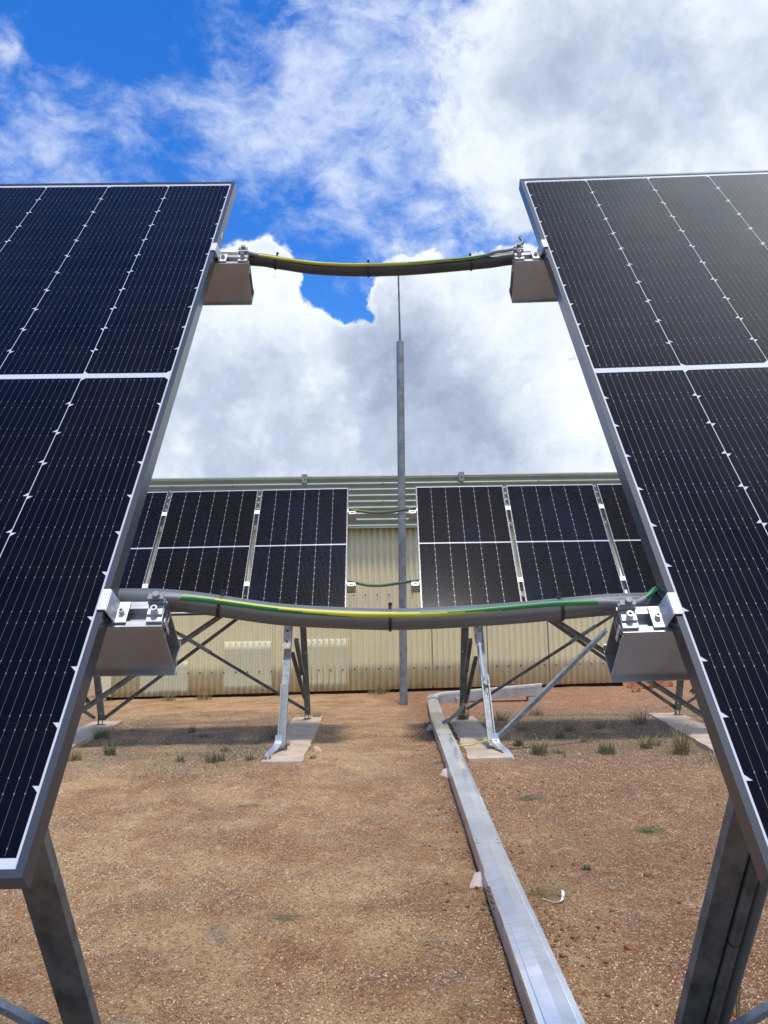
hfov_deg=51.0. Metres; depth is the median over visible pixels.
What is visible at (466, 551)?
solar panel
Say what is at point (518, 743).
grass tuft
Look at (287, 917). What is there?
torn grass
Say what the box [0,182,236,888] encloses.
solar panel
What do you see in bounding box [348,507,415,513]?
conduit
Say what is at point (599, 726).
grass tuft
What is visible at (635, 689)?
rock
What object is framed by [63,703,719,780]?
dead ground cover
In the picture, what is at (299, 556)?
solar panel
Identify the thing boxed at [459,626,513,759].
support frame
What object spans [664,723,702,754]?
grass tuft
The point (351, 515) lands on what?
mounting rail
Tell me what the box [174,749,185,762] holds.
grass tuft
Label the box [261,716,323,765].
concrete footing
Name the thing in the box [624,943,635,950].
soil clod
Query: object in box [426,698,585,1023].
cable duct
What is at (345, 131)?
sky
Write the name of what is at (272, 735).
grass tuft
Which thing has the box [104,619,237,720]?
diagonal brace
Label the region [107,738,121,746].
grass tuft
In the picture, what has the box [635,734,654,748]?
grass tuft
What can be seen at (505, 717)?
grass tuft
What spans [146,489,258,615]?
solar panel
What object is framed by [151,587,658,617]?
earth cable
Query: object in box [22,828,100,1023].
support frame
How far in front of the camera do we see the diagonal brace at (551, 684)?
8.62 m
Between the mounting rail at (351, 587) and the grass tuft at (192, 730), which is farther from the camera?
the grass tuft at (192, 730)
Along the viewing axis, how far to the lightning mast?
13.83 m
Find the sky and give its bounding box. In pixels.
[0,0,767,592]
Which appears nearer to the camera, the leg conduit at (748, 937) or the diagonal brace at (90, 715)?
the leg conduit at (748, 937)
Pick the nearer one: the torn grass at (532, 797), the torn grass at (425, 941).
the torn grass at (425, 941)
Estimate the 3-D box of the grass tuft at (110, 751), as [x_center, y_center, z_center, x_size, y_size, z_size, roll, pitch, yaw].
[-2.894,2.481,8.527,0.332,0.205,0.262,5,-10,-34]
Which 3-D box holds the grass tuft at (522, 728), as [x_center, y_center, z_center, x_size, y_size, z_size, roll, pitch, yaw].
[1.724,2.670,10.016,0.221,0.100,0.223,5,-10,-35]
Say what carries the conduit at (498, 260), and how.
attached to the mounting rail at (231, 282)
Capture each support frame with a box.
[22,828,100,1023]
[85,676,104,724]
[265,626,310,755]
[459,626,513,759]
[673,680,693,714]
[674,795,749,1023]
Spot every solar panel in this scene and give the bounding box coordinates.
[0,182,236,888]
[119,491,168,588]
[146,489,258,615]
[246,487,348,606]
[415,485,521,607]
[505,484,624,600]
[519,170,767,884]
[596,483,656,592]
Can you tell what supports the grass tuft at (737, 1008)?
on the ground at (368, 716)
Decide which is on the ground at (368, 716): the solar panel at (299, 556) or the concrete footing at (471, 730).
the concrete footing at (471, 730)
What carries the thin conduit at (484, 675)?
attached to the support frame at (465, 655)
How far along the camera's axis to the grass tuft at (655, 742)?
8.60 m
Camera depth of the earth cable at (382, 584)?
9.36 m
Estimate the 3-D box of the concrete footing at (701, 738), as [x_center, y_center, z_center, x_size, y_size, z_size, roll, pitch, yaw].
[3.733,2.675,9.681,0.467,0.162,3.694,-2,-9,8]
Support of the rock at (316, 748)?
on the ground at (368, 716)
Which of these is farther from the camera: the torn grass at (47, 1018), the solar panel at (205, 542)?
the solar panel at (205, 542)
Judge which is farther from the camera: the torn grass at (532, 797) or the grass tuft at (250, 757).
the grass tuft at (250, 757)
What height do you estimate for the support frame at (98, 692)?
2.696 m
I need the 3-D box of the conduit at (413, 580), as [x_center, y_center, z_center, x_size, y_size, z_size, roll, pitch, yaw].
[0.000,0.826,9.397,1.340,0.100,0.042,-1,-8,0]
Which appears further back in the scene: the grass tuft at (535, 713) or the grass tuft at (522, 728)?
the grass tuft at (535, 713)
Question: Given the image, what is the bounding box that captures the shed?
[102,472,622,699]
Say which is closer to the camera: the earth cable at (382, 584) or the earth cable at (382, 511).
the earth cable at (382, 584)
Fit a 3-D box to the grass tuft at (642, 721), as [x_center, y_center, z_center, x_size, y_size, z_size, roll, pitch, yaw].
[3.278,2.612,10.337,0.382,0.242,0.380,-1,-8,0]
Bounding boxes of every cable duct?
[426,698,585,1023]
[427,683,541,703]
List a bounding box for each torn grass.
[7,1009,58,1023]
[234,800,269,812]
[269,911,312,922]
[399,925,460,955]
[453,995,510,1023]
[514,793,545,801]
[521,875,585,908]
[632,825,667,834]
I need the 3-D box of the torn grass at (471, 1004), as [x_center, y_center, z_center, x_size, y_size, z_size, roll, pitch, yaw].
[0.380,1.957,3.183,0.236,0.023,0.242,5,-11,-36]
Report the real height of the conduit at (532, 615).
0.078 m
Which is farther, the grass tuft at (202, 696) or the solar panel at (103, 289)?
the grass tuft at (202, 696)
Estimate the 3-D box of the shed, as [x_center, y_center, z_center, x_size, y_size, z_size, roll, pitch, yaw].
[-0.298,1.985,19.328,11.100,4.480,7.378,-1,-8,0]
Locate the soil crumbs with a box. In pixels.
[397,727,767,1023]
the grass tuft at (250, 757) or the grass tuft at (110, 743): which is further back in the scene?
the grass tuft at (110, 743)
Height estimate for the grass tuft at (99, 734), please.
0.214 m
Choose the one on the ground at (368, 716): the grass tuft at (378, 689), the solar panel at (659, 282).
the grass tuft at (378, 689)
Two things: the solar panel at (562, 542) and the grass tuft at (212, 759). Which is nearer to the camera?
the grass tuft at (212, 759)
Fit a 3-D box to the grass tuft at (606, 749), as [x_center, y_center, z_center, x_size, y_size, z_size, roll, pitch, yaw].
[2.253,2.370,8.163,0.296,0.161,0.294,1,-9,-12]
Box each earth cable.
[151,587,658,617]
[249,235,524,265]
[355,580,411,585]
[356,508,408,511]
[459,740,496,746]
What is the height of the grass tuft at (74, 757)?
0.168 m
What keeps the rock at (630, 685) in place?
on the ground at (368, 716)
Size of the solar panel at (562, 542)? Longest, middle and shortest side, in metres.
2.094 x 1.134 x 0.032 m
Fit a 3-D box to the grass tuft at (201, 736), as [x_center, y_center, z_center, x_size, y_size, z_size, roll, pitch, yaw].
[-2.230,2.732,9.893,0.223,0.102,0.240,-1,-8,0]
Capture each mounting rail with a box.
[93,589,180,676]
[142,581,355,594]
[161,509,355,524]
[203,243,253,305]
[408,505,604,519]
[411,576,626,592]
[509,240,557,302]
[603,592,688,681]
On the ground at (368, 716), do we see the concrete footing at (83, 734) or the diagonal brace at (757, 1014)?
the concrete footing at (83, 734)
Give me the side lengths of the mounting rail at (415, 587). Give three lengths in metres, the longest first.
4.401 x 0.160 x 0.070 m
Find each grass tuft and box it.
[68,746,84,761]
[90,723,111,738]
[100,739,120,755]
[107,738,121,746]
[160,690,177,701]
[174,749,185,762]
[186,725,197,732]
[194,731,208,737]
[195,686,213,699]
[203,750,227,762]
[244,750,255,760]
[265,724,277,739]
[365,683,389,694]
[453,707,470,719]
[493,708,510,721]
[507,734,529,746]
[516,724,530,730]
[524,735,554,755]
[528,708,544,715]
[551,746,565,753]
[554,728,563,737]
[561,723,573,731]
[578,861,591,870]
[592,718,605,728]
[594,738,617,754]
[627,709,649,724]
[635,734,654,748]
[643,733,661,746]
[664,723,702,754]
[733,969,762,1016]
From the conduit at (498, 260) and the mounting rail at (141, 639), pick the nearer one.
the mounting rail at (141, 639)
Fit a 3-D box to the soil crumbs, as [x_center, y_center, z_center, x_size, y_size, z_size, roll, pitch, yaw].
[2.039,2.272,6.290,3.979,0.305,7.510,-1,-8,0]
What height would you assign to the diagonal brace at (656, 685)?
1.636 m
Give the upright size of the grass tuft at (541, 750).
0.218 m
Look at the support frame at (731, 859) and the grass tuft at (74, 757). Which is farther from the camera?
the grass tuft at (74, 757)
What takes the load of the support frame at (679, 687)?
on the concrete footing at (701, 738)
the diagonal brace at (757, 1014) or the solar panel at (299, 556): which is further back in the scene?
the solar panel at (299, 556)
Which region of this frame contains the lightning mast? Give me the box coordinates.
[396,276,407,704]
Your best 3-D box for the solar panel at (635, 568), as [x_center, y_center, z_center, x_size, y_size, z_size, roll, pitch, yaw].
[3.322,0.344,9.687,1.134,2.094,0.032,-1,-47,1]
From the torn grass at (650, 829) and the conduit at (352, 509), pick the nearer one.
the torn grass at (650, 829)
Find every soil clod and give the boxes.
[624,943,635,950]
[643,872,653,878]
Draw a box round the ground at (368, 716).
[0,676,767,1023]
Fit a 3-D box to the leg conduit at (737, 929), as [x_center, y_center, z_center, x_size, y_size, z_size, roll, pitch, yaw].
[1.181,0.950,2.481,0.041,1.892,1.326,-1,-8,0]
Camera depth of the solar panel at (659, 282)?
1.64 m
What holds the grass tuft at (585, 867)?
on the ground at (368, 716)
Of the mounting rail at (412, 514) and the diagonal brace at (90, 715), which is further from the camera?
the diagonal brace at (90, 715)
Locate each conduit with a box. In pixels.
[117,589,661,631]
[221,251,530,277]
[347,579,419,586]
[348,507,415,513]
[442,627,468,722]
[478,642,488,695]
[706,856,757,1023]
[718,879,767,1023]
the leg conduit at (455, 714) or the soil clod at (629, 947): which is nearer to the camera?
the soil clod at (629, 947)
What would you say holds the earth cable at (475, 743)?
attached to the cable duct at (544, 993)
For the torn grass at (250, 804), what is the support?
on the ground at (368, 716)
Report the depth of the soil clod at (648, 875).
4.73 m
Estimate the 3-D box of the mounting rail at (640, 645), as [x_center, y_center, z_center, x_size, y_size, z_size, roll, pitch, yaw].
[1.053,0.175,1.272,1.376,0.068,0.154,-2,-47,1]
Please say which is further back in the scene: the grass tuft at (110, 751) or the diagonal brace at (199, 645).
the diagonal brace at (199, 645)
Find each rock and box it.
[312,745,322,751]
[626,681,654,688]
[632,687,640,691]
[655,681,673,686]
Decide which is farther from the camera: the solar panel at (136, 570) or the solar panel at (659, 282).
the solar panel at (136, 570)
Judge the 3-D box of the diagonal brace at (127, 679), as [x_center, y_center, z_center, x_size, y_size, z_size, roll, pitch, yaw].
[-2.541,1.647,9.220,2.430,1.646,0.055,-1,-8,0]
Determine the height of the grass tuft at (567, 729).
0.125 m
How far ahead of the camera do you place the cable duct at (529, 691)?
13.49 m
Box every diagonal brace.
[0,997,50,1023]
[82,595,246,712]
[84,711,95,719]
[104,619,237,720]
[176,631,307,711]
[466,615,613,710]
[498,628,607,739]
[521,595,701,717]
[548,621,676,708]
[687,696,695,702]
[728,1000,767,1023]
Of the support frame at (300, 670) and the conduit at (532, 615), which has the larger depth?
the support frame at (300, 670)
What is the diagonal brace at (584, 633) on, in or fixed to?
attached to the support frame at (465, 655)
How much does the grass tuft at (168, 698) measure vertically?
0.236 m
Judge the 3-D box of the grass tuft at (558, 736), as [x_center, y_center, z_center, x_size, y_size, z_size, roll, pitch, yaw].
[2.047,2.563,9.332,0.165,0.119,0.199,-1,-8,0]
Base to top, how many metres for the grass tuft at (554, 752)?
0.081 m
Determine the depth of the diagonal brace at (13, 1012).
2.76 m
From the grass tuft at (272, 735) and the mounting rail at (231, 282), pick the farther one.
the grass tuft at (272, 735)
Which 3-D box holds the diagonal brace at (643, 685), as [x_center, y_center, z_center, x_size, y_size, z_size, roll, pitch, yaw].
[2.740,1.812,11.331,2.627,1.926,0.045,-1,-8,0]
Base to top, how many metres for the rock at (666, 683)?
0.434 m
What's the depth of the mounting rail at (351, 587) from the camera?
9.32 m
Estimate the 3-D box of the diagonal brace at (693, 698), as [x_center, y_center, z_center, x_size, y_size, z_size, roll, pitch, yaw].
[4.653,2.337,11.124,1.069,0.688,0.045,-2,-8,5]
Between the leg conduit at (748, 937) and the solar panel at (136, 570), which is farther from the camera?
the solar panel at (136, 570)
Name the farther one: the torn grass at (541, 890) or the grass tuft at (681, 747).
the grass tuft at (681, 747)
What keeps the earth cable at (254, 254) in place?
attached to the conduit at (498, 260)
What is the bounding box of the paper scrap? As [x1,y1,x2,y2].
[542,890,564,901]
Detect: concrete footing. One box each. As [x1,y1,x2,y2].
[71,721,122,749]
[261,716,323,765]
[447,716,512,762]
[648,713,715,756]

